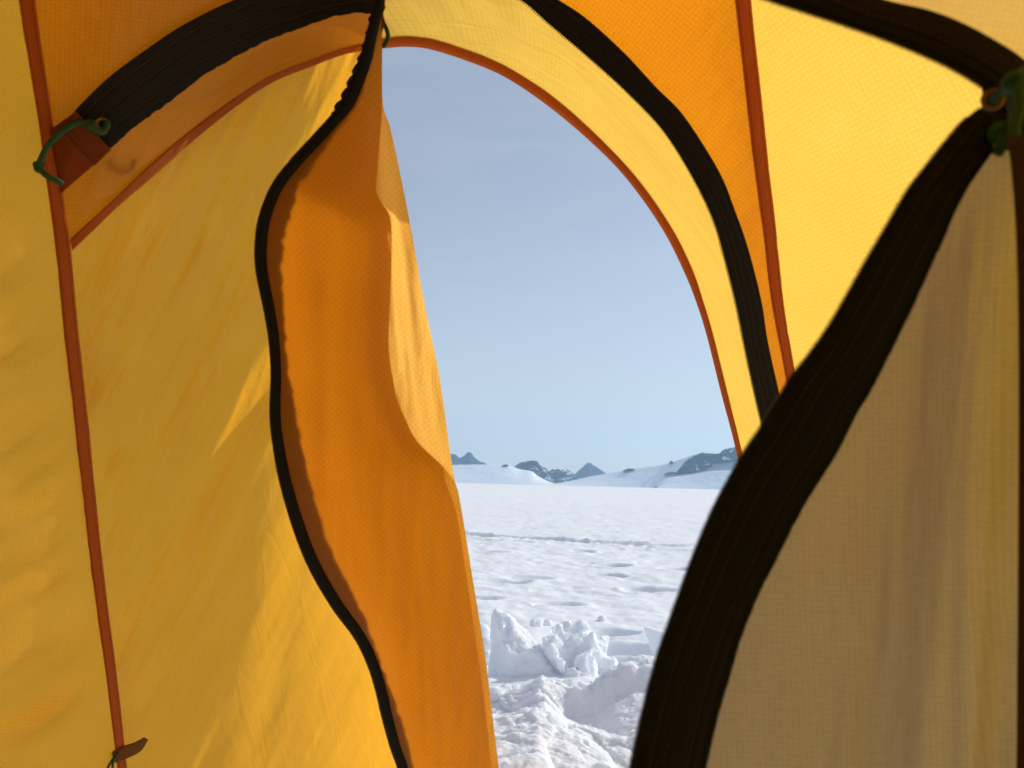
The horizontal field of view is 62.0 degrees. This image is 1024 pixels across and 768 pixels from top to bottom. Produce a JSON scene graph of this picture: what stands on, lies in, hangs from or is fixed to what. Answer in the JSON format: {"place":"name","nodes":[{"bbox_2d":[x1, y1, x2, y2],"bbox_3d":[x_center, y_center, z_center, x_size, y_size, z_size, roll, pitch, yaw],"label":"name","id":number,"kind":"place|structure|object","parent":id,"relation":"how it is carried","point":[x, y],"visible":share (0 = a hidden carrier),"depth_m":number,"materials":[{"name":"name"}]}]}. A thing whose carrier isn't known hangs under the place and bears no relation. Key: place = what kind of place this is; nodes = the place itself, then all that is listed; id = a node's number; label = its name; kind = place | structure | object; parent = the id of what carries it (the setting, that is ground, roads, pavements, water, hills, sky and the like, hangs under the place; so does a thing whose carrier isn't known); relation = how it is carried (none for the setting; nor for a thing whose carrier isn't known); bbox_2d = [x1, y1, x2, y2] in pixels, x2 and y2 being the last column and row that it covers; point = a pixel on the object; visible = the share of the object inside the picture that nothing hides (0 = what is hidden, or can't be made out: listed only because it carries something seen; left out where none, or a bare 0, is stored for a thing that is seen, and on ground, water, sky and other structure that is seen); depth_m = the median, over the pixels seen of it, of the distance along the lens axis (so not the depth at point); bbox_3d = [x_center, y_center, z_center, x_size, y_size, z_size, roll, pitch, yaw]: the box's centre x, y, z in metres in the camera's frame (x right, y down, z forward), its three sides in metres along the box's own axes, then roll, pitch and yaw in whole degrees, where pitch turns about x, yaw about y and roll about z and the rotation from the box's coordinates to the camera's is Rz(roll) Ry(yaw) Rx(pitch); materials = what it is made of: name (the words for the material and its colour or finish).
{"place":"outdoors","nodes":[
{"label":"outdoors","id":0,"kind":"place"},
{"bbox_2d":[450,452,486,464],"bbox_3d":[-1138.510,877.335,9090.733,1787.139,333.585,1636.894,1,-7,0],"label":"mountain","id":1,"kind":"structure","parent":0,"point":[468,458],"depth_m":8644.39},
{"bbox_2d":[452,464,554,484],"bbox_3d":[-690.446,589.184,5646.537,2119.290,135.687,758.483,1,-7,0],"label":"hill","id":2,"kind":"structure","parent":0,"point":[490,474],"depth_m":5427.54,"materials":[{"name":"white snow"}]},
{"bbox_2d":[515,460,559,483],"bbox_3d":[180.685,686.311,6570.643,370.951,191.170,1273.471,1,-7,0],"label":"mountain","id":3,"kind":"structure","parent":0,"point":[536,468],"depth_m":6210.27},
{"bbox_2d":[382,47,734,473],"label":"sky","id":4,"kind":"structure","parent":0,"point":[567,330],"materials":[{"name":"blue"}]},
{"bbox_2d":[550,468,580,482],"bbox_3d":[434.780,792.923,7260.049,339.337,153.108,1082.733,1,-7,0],"label":"mountain","id":5,"kind":"structure","parent":0,"point":[561,476],"depth_m":6972.04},
{"bbox_2d":[456,483,721,685],"bbox_3d":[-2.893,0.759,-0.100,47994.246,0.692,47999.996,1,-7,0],"label":"snow ground","id":6,"kind":"structure","parent":0,"point":[618,558],"depth_m":10.88,"materials":[{"name":"white snow"}]},
{"bbox_2d":[480,624,489,635],"bbox_3d":[-0.171,1.388,4.787,0.092,0.081,0.091,1,-7,0],"label":"snow lump","id":7,"kind":"object","parent":6,"relation":"on","point":[485,629],"visible":0.42,"depth_m":4.76,"materials":[{"name":"white snow"}]},
{"bbox_2d":[482,636,490,650],"bbox_3d":[-0.126,1.335,4.352,0.111,0.093,0.097,1,-7,0],"label":"snow lump","id":8,"kind":"object","parent":6,"relation":"on","point":[487,642],"visible":0.22,"depth_m":4.31,"materials":[{"name":"white snow"}]},
{"bbox_2d":[485,650,490,663],"bbox_3d":[-0.114,1.309,4.075,0.075,0.068,0.069,1,-7,0],"label":"snow lump","id":9,"kind":"object","parent":6,"relation":"on","point":[487,653],"visible":0.3,"depth_m":4.05,"materials":[{"name":"white snow"}]},
{"bbox_2d":[0,0,981,767],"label":"tent","id":10,"kind":"object","parent":6,"relation":"on","point":[232,530],"visible":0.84,"depth_m":1.16,"materials":[{"name":"yellow fabric"}]},
{"bbox_2d":[32,119,109,185],"bbox_3d":[-0.505,-0.266,0.972,0.081,0.079,0.025,1,-7,0],"label":"elastic cord","id":11,"kind":"object","parent":10,"relation":"attached to","point":[39,163],"visible":1,"depth_m":0.97,"materials":[{"name":"green fabric"}]},
{"bbox_2d":[107,752,119,767],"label":"elastic cord","id":12,"kind":"object","parent":10,"relation":"hanging from","point":[112,761],"visible":1,"depth_m":1.46,"materials":[{"name":"green fabric"}]},
{"bbox_2d":[70,46,395,767],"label":"door panel","id":13,"kind":"structure","parent":10,"relation":"in","point":[229,652],"depth_m":1.45,"materials":[{"name":"yellow fabric"}]},
{"bbox_2d":[382,22,389,48],"bbox_3d":[-0.156,-0.414,1.007,0.031,0.031,0.017,-4,-9,41],"label":"elastic cord","id":14,"kind":"object","parent":10,"relation":"attached to","point":[387,38],"visible":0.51,"depth_m":1.00,"materials":[{"name":"green fabric"}]},
{"bbox_2d":[628,0,1023,767],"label":"flap","id":15,"kind":"object","parent":10,"relation":"hanging from","point":[850,592],"visible":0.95,"depth_m":0.51,"materials":[{"name":"fabric"}]},
{"bbox_2d":[987,65,1023,156],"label":"elastic cord","id":16,"kind":"object","parent":15,"relation":"attached to","point":[1012,85],"visible":0.94,"depth_m":0.45,"materials":[{"name":"green fabric"}]},
{"bbox_2d":[529,618,542,626],"bbox_3d":[0.146,1.437,5.112,0.084,0.064,0.088,1,-7,0],"label":"snow lump","id":17,"kind":"object","parent":6,"relation":"on","point":[536,622],"visible":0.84,"depth_m":5.08,"materials":[{"name":"white snow"}]},
{"bbox_2d":[543,619,552,625],"bbox_3d":[0.216,1.451,5.165,0.067,0.053,0.064,1,-7,0],"label":"snow lump","id":18,"kind":"object","parent":6,"relation":"on","point":[548,622],"visible":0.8,"depth_m":5.15,"materials":[{"name":"white snow"}]},
{"bbox_2d":[488,608,617,676],"bbox_3d":[0.159,1.183,3.664,0.539,0.421,0.555,6,-8,-32],"label":"snow block","id":19,"kind":"object","parent":6,"relation":"on","point":[567,649],"depth_m":3.56,"materials":[{"name":"white snow"}]},
{"bbox_2d":[492,707,635,767],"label":"snow bank","id":20,"kind":"structure","parent":6,"relation":"on","point":[527,737],"depth_m":2.35,"materials":[{"name":"white snow"}]},
{"bbox_2d":[489,654,655,736],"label":"snow bank","id":21,"kind":"structure","parent":6,"relation":"on","point":[610,700],"depth_m":2.79,"materials":[{"name":"white snow"}]},
{"bbox_2d":[597,615,606,620],"bbox_3d":[0.571,1.489,5.404,0.054,0.044,0.068,-1,-7,20],"label":"snow lump","id":22,"kind":"object","parent":6,"relation":"on","point":[601,618],"visible":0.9,"depth_m":5.38,"materials":[{"name":"white snow"}]},
{"bbox_2d":[644,627,664,656],"bbox_3d":[0.807,1.309,4.214,0.235,0.240,0.388,-1,-7,21],"label":"snow block","id":23,"kind":"object","parent":6,"relation":"on","point":[653,635],"depth_m":4.08,"materials":[{"name":"white snow"}]},
{"bbox_2d":[574,463,605,477],"bbox_3d":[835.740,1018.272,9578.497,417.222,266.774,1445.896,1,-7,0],"label":"mountain","id":24,"kind":"structure","parent":0,"point":[587,470],"depth_m":9243.53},
{"bbox_2d":[547,454,736,487],"bbox_3d":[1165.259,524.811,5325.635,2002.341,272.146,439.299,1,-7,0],"label":"hill","id":25,"kind":"structure","parent":0,"point":[648,477],"depth_m":5211.60,"materials":[{"name":"white snow"}]},
{"bbox_2d":[655,470,731,489],"bbox_3d":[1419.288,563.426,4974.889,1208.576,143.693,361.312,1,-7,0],"label":"hill","id":26,"kind":"structure","parent":0,"point":[711,480],"depth_m":4875.82,"materials":[{"name":"white snow"}]},
{"bbox_2d":[664,447,737,474],"bbox_3d":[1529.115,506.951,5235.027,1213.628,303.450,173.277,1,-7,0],"label":"mountain","id":27,"kind":"structure","parent":0,"point":[703,461],"depth_m":5186.92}
]}

